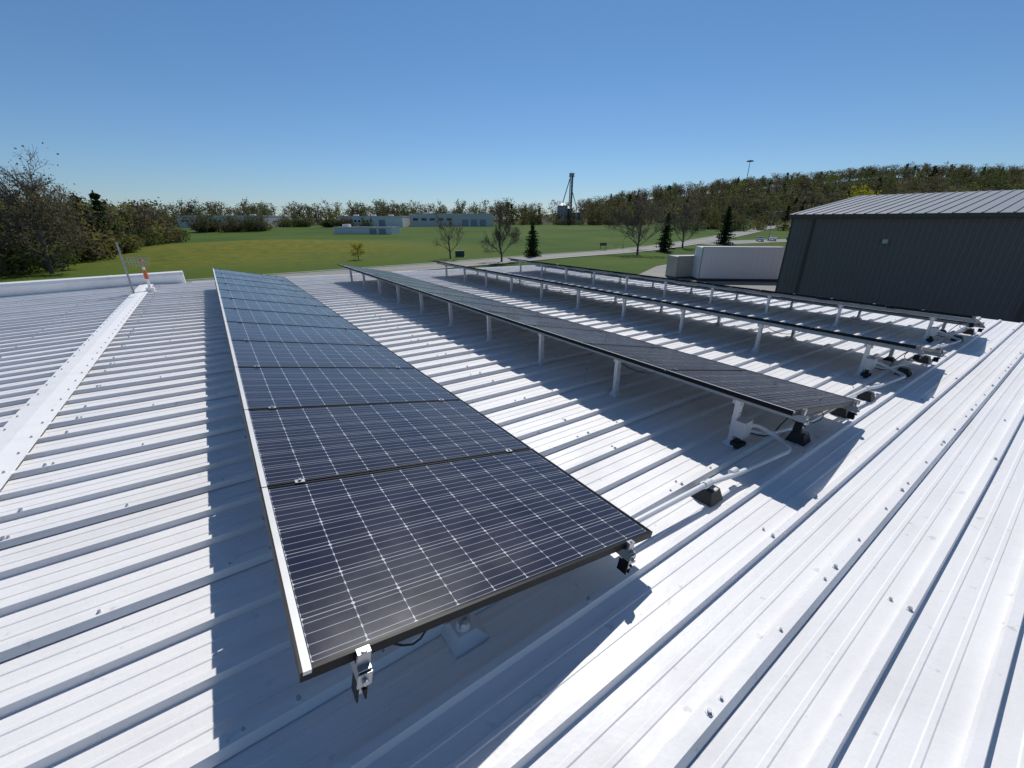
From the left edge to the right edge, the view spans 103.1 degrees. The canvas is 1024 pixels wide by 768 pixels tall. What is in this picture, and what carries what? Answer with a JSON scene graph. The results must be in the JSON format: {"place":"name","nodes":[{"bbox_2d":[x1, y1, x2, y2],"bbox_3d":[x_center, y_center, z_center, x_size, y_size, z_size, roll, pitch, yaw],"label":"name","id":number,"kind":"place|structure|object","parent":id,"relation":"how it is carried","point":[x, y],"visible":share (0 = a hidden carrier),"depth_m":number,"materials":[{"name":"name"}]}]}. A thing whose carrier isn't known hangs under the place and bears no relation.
{"place":"outdoors","nodes":[
{"label":"outdoors","id":0,"kind":"place"},
{"bbox_2d":[186,221,791,282],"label":"road","id":1,"kind":"structure","parent":0,"point":[470,262],"depth_m":76.80,"materials":[{"name":"grey asphalt"}]},
{"bbox_2d":[293,232,744,276],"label":"road centre line","id":2,"kind":"object","parent":1,"relation":"on","point":[500,260],"visible":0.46,"depth_m":74.77,"materials":[{"name":"paint"}]},
{"bbox_2d":[397,227,777,271],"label":"kerb","id":3,"kind":"structure","parent":1,"relation":"on","point":[573,256],"depth_m":81.89,"materials":[{"name":"concrete"}]},
{"bbox_2d":[0,177,1023,282],"bbox_3d":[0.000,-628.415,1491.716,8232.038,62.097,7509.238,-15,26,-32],"label":"ground","id":4,"kind":"structure","parent":0,"point":[313,247],"depth_m":94.76,"materials":[{"name":"green plant"}]},
{"bbox_2d":[5,171,92,239],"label":"oak tree","id":5,"kind":"object","parent":4,"relation":"on","point":[61,198],"visible":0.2,"depth_m":72.48,"materials":[{"name":"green plant"}]},
{"bbox_2d":[0,173,100,238],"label":"oak tree","id":6,"kind":"object","parent":4,"relation":"on","point":[51,204],"visible":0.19,"depth_m":76.05,"materials":[{"name":"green plant"}]},
{"bbox_2d":[0,187,101,274],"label":"oak tree","id":7,"kind":"object","parent":4,"relation":"on","point":[44,244],"visible":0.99,"depth_m":56.93,"materials":[{"name":"green plant"}]},
{"bbox_2d":[0,142,111,268],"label":"oak tree","id":8,"kind":"object","parent":4,"relation":"on","point":[21,184],"visible":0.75,"depth_m":59.45,"materials":[{"name":"brown plant"}]},
{"bbox_2d":[0,189,190,276],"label":"woodland","id":9,"kind":"object","parent":4,"relation":"on","point":[139,229],"visible":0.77,"depth_m":81.29,"materials":[{"name":"green plant"}]},
{"bbox_2d":[179,210,272,232],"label":"hedgerow","id":10,"kind":"object","parent":4,"relation":"on","point":[203,223],"visible":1,"depth_m":193.43,"materials":[{"name":"green plant"}]},
{"bbox_2d":[177,216,289,226],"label":"walls","id":11,"kind":"structure","parent":4,"relation":"on","point":[270,218],"depth_m":243.68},
{"bbox_2d":[178,217,253,225],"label":"windows and doors","id":12,"kind":"structure","parent":11,"relation":"attached to","point":[213,217],"depth_m":242.37,"materials":[{"name":"grey glass"}]},
{"bbox_2d":[176,214,289,216],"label":"parapet and units","id":13,"kind":"structure","parent":11,"relation":"on","point":[231,215],"depth_m":241.92},
{"bbox_2d":[272,212,336,226],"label":"hedgerow","id":14,"kind":"object","parent":4,"relation":"on","point":[297,222],"visible":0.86,"depth_m":248.77,"materials":[{"name":"green plant"}]},
{"bbox_2d":[21,197,654,226],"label":"distant tree line","id":15,"kind":"object","parent":4,"relation":"on","point":[529,216],"visible":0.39,"depth_m":309.56,"materials":[{"name":"green plant"}]},
{"bbox_2d":[328,215,374,226],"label":"hedgerow","id":16,"kind":"object","parent":4,"relation":"on","point":[338,222],"visible":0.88,"depth_m":244.47,"materials":[{"name":"green plant"}]},
{"bbox_2d":[349,242,364,259],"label":"young maple tree","id":17,"kind":"object","parent":4,"relation":"on","point":[358,247],"visible":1,"depth_m":76.02,"materials":[{"name":"yellow plant"}]},
{"bbox_2d":[333,227,400,233],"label":"walls","id":18,"kind":"structure","parent":4,"relation":"on","point":[394,230],"depth_m":178.56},
{"bbox_2d":[339,228,390,233],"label":"windows and doors","id":19,"kind":"structure","parent":18,"relation":"attached to","point":[373,230],"depth_m":177.02,"materials":[{"name":"glass"}]},
{"bbox_2d":[342,224,393,227],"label":"parapet and units","id":20,"kind":"structure","parent":18,"relation":"on","point":[346,225],"depth_m":177.43},
{"bbox_2d":[84,193,656,223],"bbox_3d":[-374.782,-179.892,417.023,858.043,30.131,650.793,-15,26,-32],"label":"distant tree line","id":21,"kind":"object","parent":4,"relation":"on","point":[508,204],"visible":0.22,"depth_m":404.92,"materials":[{"name":"green plant"}]},
{"bbox_2d":[339,217,409,226],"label":"walls","id":22,"kind":"structure","parent":4,"relation":"on","point":[397,221],"depth_m":252.54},
{"bbox_2d":[350,220,385,226],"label":"windows and doors","id":23,"kind":"structure","parent":22,"relation":"attached to","point":[382,223],"depth_m":252.71,"materials":[{"name":"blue glass"}]},
{"bbox_2d":[339,215,408,216],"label":"parapet and units","id":24,"kind":"structure","parent":22,"relation":"on","point":[374,216],"depth_m":251.37},
{"bbox_2d":[432,212,463,258],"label":"bare tree","id":25,"kind":"object","parent":4,"relation":"on","point":[444,230],"visible":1,"depth_m":78.14,"materials":[{"name":"brown plant"}]},
{"bbox_2d":[409,214,493,226],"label":"walls","id":26,"kind":"structure","parent":4,"relation":"on","point":[457,220],"depth_m":263.27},
{"bbox_2d":[409,215,492,225],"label":"windows and doors","id":27,"kind":"structure","parent":26,"relation":"attached to","point":[474,222],"depth_m":263.46,"materials":[{"name":"blue glass"}]},
{"bbox_2d":[409,212,493,213],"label":"parapet and units","id":28,"kind":"structure","parent":26,"relation":"on","point":[450,213],"depth_m":261.94},
{"bbox_2d":[455,250,464,256],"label":"transformer cabinet","id":29,"kind":"object","parent":4,"relation":"on","point":[459,253],"visible":1,"depth_m":83.56,"materials":[{"name":"metal"}]},
{"bbox_2d":[189,224,779,279],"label":"kerb","id":30,"kind":"structure","parent":4,"relation":"on","point":[447,261],"depth_m":71.97,"materials":[{"name":"concrete"}]},
{"bbox_2d":[478,201,522,261],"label":"bare tree","id":31,"kind":"object","parent":4,"relation":"on","point":[499,238],"visible":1,"depth_m":72.22,"materials":[{"name":"brown plant"}]},
{"bbox_2d":[523,222,540,256],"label":"spruce tree","id":32,"kind":"object","parent":4,"relation":"on","point":[531,247],"visible":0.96,"depth_m":84.76,"materials":[{"name":"green plant"}]},
{"bbox_2d":[557,173,580,224],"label":"grain elevator","id":33,"kind":"object","parent":4,"relation":"on","point":[563,207],"visible":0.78,"depth_m":319.43,"materials":[{"name":"metal"}]},
{"bbox_2d":[604,195,670,254],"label":"bare tree","id":34,"kind":"object","parent":4,"relation":"on","point":[625,217],"visible":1,"depth_m":88.47,"materials":[{"name":"brown plant"}]},
{"bbox_2d":[629,210,651,242],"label":"bare tree","id":35,"kind":"object","parent":4,"relation":"on","point":[639,228],"visible":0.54,"depth_m":104.41,"materials":[{"name":"brown plant"}]},
{"bbox_2d":[655,212,675,251],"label":"spruce tree","id":36,"kind":"object","parent":4,"relation":"on","point":[664,244],"visible":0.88,"depth_m":97.55,"materials":[{"name":"green plant"}]},
{"bbox_2d":[670,197,705,247],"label":"bare tree","id":37,"kind":"object","parent":4,"relation":"on","point":[687,213],"visible":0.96,"depth_m":109.09,"materials":[{"name":"brown plant"}]},
{"bbox_2d":[640,264,776,290],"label":"parking lot","id":38,"kind":"structure","parent":4,"relation":"on","point":[658,271],"depth_m":50.87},
{"bbox_2d":[665,254,694,278],"bbox_3d":[24.211,-15.850,54.536,6.143,2.832,2.500,-5,22,-11],"label":"storage container","id":39,"kind":"object","parent":38,"relation":"on","point":[679,266],"visible":0.46,"depth_m":53.32,"materials":[{"name":"grey metal"}]},
{"bbox_2d":[691,246,784,280],"bbox_3d":[28.811,-15.304,51.517,10.443,4.082,2.800,2,22,5],"label":"white shipping container","id":40,"kind":"object","parent":38,"relation":"on","point":[752,263],"visible":0.89,"depth_m":50.35,"materials":[{"name":"metal"}]},
{"bbox_2d":[588,195,838,225],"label":"hillside forest","id":41,"kind":"object","parent":4,"relation":"on","point":[779,215],"visible":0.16,"depth_m":325.89,"materials":[{"name":"green plant"}]},
{"bbox_2d":[710,206,735,244],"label":"spruce tree","id":42,"kind":"object","parent":4,"relation":"on","point":[724,238],"visible":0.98,"depth_m":122.81,"materials":[{"name":"green plant"}]},
{"bbox_2d":[659,202,804,230],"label":"roadside trees","id":43,"kind":"object","parent":4,"relation":"on","point":[716,222],"visible":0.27,"depth_m":218.65,"materials":[{"name":"green plant"}]},
{"bbox_2d":[737,160,753,224],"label":"mast light","id":44,"kind":"object","parent":4,"relation":"on","point":[745,183],"visible":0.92,"depth_m":252.99,"materials":[{"name":"grey metal"}]},
{"bbox_2d":[576,161,1023,218],"bbox_3d":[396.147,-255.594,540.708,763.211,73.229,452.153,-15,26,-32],"label":"hilltop forest","id":45,"kind":"object","parent":4,"relation":"on","point":[934,174],"visible":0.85,"depth_m":442.71,"materials":[{"name":"green plant"}]},
{"bbox_2d":[847,178,880,197],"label":"yellow tree","id":46,"kind":"object","parent":4,"relation":"on","point":[859,192],"visible":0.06,"depth_m":155.11,"materials":[{"name":"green plant"}]},
{"bbox_2d":[775,189,1023,322],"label":"dark metal warehouse","id":47,"kind":"structure","parent":4,"relation":"on","point":[961,253],"depth_m":26.64,"materials":[{"name":"grey metal"}]},
{"bbox_2d":[0,0,1023,219],"label":"sky","id":48,"kind":"structure","parent":0,"point":[276,102],"materials":[{"name":"blue"}]},
{"bbox_2d":[701,239,786,244],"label":"road","id":49,"kind":"structure","parent":0,"point":[751,241],"depth_m":136.44,"materials":[{"name":"grey asphalt"}]},
{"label":"walls","id":50,"kind":"object","parent":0,"visible":0},
{"bbox_2d":[0,265,1023,323],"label":"roof edge trim","id":51,"kind":"structure","parent":50,"relation":"on","point":[21,288],"depth_m":10.54,"materials":[{"name":"white metal"}]},
{"bbox_2d":[0,266,1023,767],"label":"roof sheet","id":52,"kind":"object","parent":50,"relation":"on","point":[638,664],"visible":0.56,"depth_m":2.11,"materials":[{"name":"white metal"}]},
{"bbox_2d":[0,286,137,429],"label":"roof sheet","id":53,"kind":"object","parent":52,"relation":"on","point":[20,389],"visible":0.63,"depth_m":6.43,"materials":[{"name":"white metal"}]},
{"bbox_2d":[0,284,153,488],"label":"ridge cap","id":54,"kind":"object","parent":53,"relation":"on","point":[24,426],"visible":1,"depth_m":4.09,"materials":[{"name":"white metal"}]},
{"bbox_2d":[139,255,154,291],"bbox_3d":[-9.018,-2.701,9.995,0.160,0.900,0.160,-15,26,-32],"label":"roof vent marker","id":55,"kind":"object","parent":54,"relation":"on","point":[149,288],"visible":0.77,"depth_m":10.03,"materials":[{"name":"orange plastic"}]},
{"bbox_2d":[115,242,150,293],"bbox_3d":[-8.844,-2.719,9.608,0.687,1.220,0.139,-2,22,-5],"label":"roof antenna","id":56,"kind":"object","parent":53,"relation":"on","point":[126,271],"visible":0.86,"depth_m":9.52,"materials":[{"name":"metal"}]},
{"bbox_2d":[0,268,1023,767],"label":"side lap seams","id":57,"kind":"object","parent":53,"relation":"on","point":[688,740],"visible":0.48,"depth_m":2.95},
{"bbox_2d":[212,268,651,702],"bbox_3d":[-3.559,-1.023,6.437,1.646,0.568,12.689,-15,26,-32],"label":"solar panel row","id":58,"kind":"object","parent":52,"relation":"on","point":[402,499],"visible":1,"depth_m":2.15,"materials":[{"name":"black glass"}]},
{"bbox_2d":[441,612,488,658],"bbox_3d":[-0.219,0.964,1.768,0.170,0.348,0.170,-15,26,-32],"label":"roof mount","id":59,"kind":"object","parent":52,"relation":"on","point":[462,635],"visible":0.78,"depth_m":1.78,"materials":[{"name":"metal"}]},
{"bbox_2d":[0,268,1021,733],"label":"roof screws","id":60,"kind":"object","parent":52,"relation":"attached to","point":[588,598],"visible":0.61,"depth_m":3.31,"materials":[{"name":"metal"}]},
{"bbox_2d":[338,264,860,447],"bbox_3d":[-0.989,-1.644,8.149,1.646,0.569,12.689,-15,26,-32],"label":"solar panel row","id":61,"kind":"object","parent":52,"relation":"on","point":[740,387],"visible":0.99,"depth_m":4.39,"materials":[{"name":"black glass"}]},
{"bbox_2d":[730,417,753,448],"bbox_3d":[1.910,0.412,3.389,0.128,0.254,0.100,-15,26,-32],"label":"junction box","id":62,"kind":"object","parent":61,"relation":"attached to","point":[742,428],"visible":0.98,"depth_m":3.35,"materials":[{"name":"metal"}]},
{"bbox_2d":[433,261,941,377],"bbox_3d":[1.582,-2.265,9.862,1.646,0.569,12.689,-15,26,-32],"label":"solar panel row","id":63,"kind":"object","parent":52,"relation":"on","point":[869,343],"visible":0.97,"depth_m":6.24,"materials":[{"name":"black glass"}]},
{"bbox_2d":[860,357,877,377],"bbox_3d":[4.480,-0.208,5.102,0.128,0.254,0.100,-15,26,-32],"label":"junction box","id":64,"kind":"object","parent":63,"relation":"attached to","point":[870,363],"visible":0.99,"depth_m":5.06,"materials":[{"name":"metal"}]},
{"bbox_2d":[691,481,722,506],"bbox_3d":[1.335,0.733,2.770,0.150,0.098,0.150,-15,26,-32],"label":"conduit support block","id":65,"kind":"object","parent":52,"relation":"on","point":[711,496],"depth_m":2.73,"materials":[{"name":"black rubber"}]},
{"bbox_2d":[634,395,856,522],"bbox_3d":[1.838,0.500,3.160,4.201,0.149,0.373,-15,26,-32],"label":"conduit pipe","id":66,"kind":"object","parent":65,"relation":"on","point":[733,472],"visible":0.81,"depth_m":2.91,"materials":[{"name":"grey metal"}]},
{"bbox_2d":[750,398,821,436],"bbox_3d":[2.310,0.284,3.479,0.754,0.283,0.077,-7,23,-17],"label":"flexible cable","id":67,"kind":"object","parent":66,"relation":"attached to","point":[777,427],"visible":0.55,"depth_m":3.50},
{"bbox_2d":[508,258,985,342],"bbox_3d":[4.153,-2.885,11.574,1.646,0.569,12.689,-15,26,-32],"label":"solar panel row","id":68,"kind":"object","parent":52,"relation":"on","point":[944,318],"visible":0.99,"depth_m":8.73,"materials":[{"name":"black glass"}]},
{"bbox_2d":[925,327,939,342],"bbox_3d":[7.051,-0.829,6.814,0.128,0.254,0.100,-15,26,-32],"label":"junction box","id":69,"kind":"object","parent":68,"relation":"attached to","point":[933,332],"visible":0.99,"depth_m":6.77,"materials":[{"name":"metal"}]},
{"bbox_2d":[785,430,810,445],"bbox_3d":[2.511,0.450,3.553,0.150,0.098,0.150,-15,26,-32],"label":"conduit support block","id":70,"kind":"object","parent":52,"relation":"on","point":[802,438],"depth_m":3.52,"materials":[{"name":"black rubber"}]},
{"bbox_2d":[830,408,850,418],"bbox_3d":[3.310,0.257,4.085,0.150,0.098,0.150,-15,26,-32],"label":"conduit support block","id":71,"kind":"object","parent":52,"relation":"on","point":[841,412],"depth_m":4.04,"materials":[{"name":"black rubber"}]},
{"bbox_2d":[856,388,874,401],"bbox_3d":[3.906,0.113,4.482,0.150,0.098,0.150,-15,26,-32],"label":"conduit support block","id":72,"kind":"object","parent":52,"relation":"on","point":[869,396],"depth_m":4.44,"materials":[{"name":"black rubber"}]},
{"bbox_2d":[809,351,930,417],"bbox_3d":[4.450,-0.131,4.899,4.101,0.148,0.373,-15,26,-32],"label":"conduit pipe","id":73,"kind":"object","parent":52,"relation":"on","point":[874,386],"visible":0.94,"depth_m":4.74,"materials":[{"name":"grey metal"}]},
{"bbox_2d":[875,345,920,369],"bbox_3d":[4.881,-0.337,5.191,0.754,0.283,0.077,-7,23,-17],"label":"flexible cable","id":74,"kind":"object","parent":73,"relation":"on","point":[893,361],"visible":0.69,"depth_m":5.25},
{"bbox_2d":[894,366,911,376],"bbox_3d":[5.081,-0.171,5.265,0.150,0.098,0.150,-15,26,-32],"label":"conduit support block","id":75,"kind":"object","parent":52,"relation":"on","point":[907,371],"depth_m":5.23,"materials":[{"name":"black rubber"}]},
{"bbox_2d":[916,355,930,363],"bbox_3d":[5.881,-0.364,5.798,0.150,0.098,0.150,-15,26,-32],"label":"conduit support block","id":76,"kind":"object","parent":52,"relation":"on","point":[925,359],"depth_m":5.75,"materials":[{"name":"black rubber"}]},
{"bbox_2d":[950,334,962,341],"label":"conduit support block","id":77,"kind":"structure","parent":52,"relation":"on","point":[958,336],"depth_m":6.95,"materials":[{"name":"black rubber"}]},
{"bbox_2d":[962,327,974,334],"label":"conduit support block","id":78,"kind":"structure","parent":52,"relation":"on","point":[971,331],"depth_m":7.47,"materials":[{"name":"black rubber"}]},
{"bbox_3d":[6.477,-0.508,6.195,0.150,0.098,0.150,-15,26,-32],"label":"conduit support block","id":79,"kind":"object","parent":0,"visible":0},
{"bbox_2d":[907,327,969,360],"bbox_3d":[7.021,-0.751,6.611,4.101,0.149,0.373,-15,26,-32],"label":"conduit pipe","id":80,"kind":"object","parent":79,"relation":"on","point":[944,344],"visible":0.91,"depth_m":6.61,"materials":[{"name":"grey metal"}]}
]}

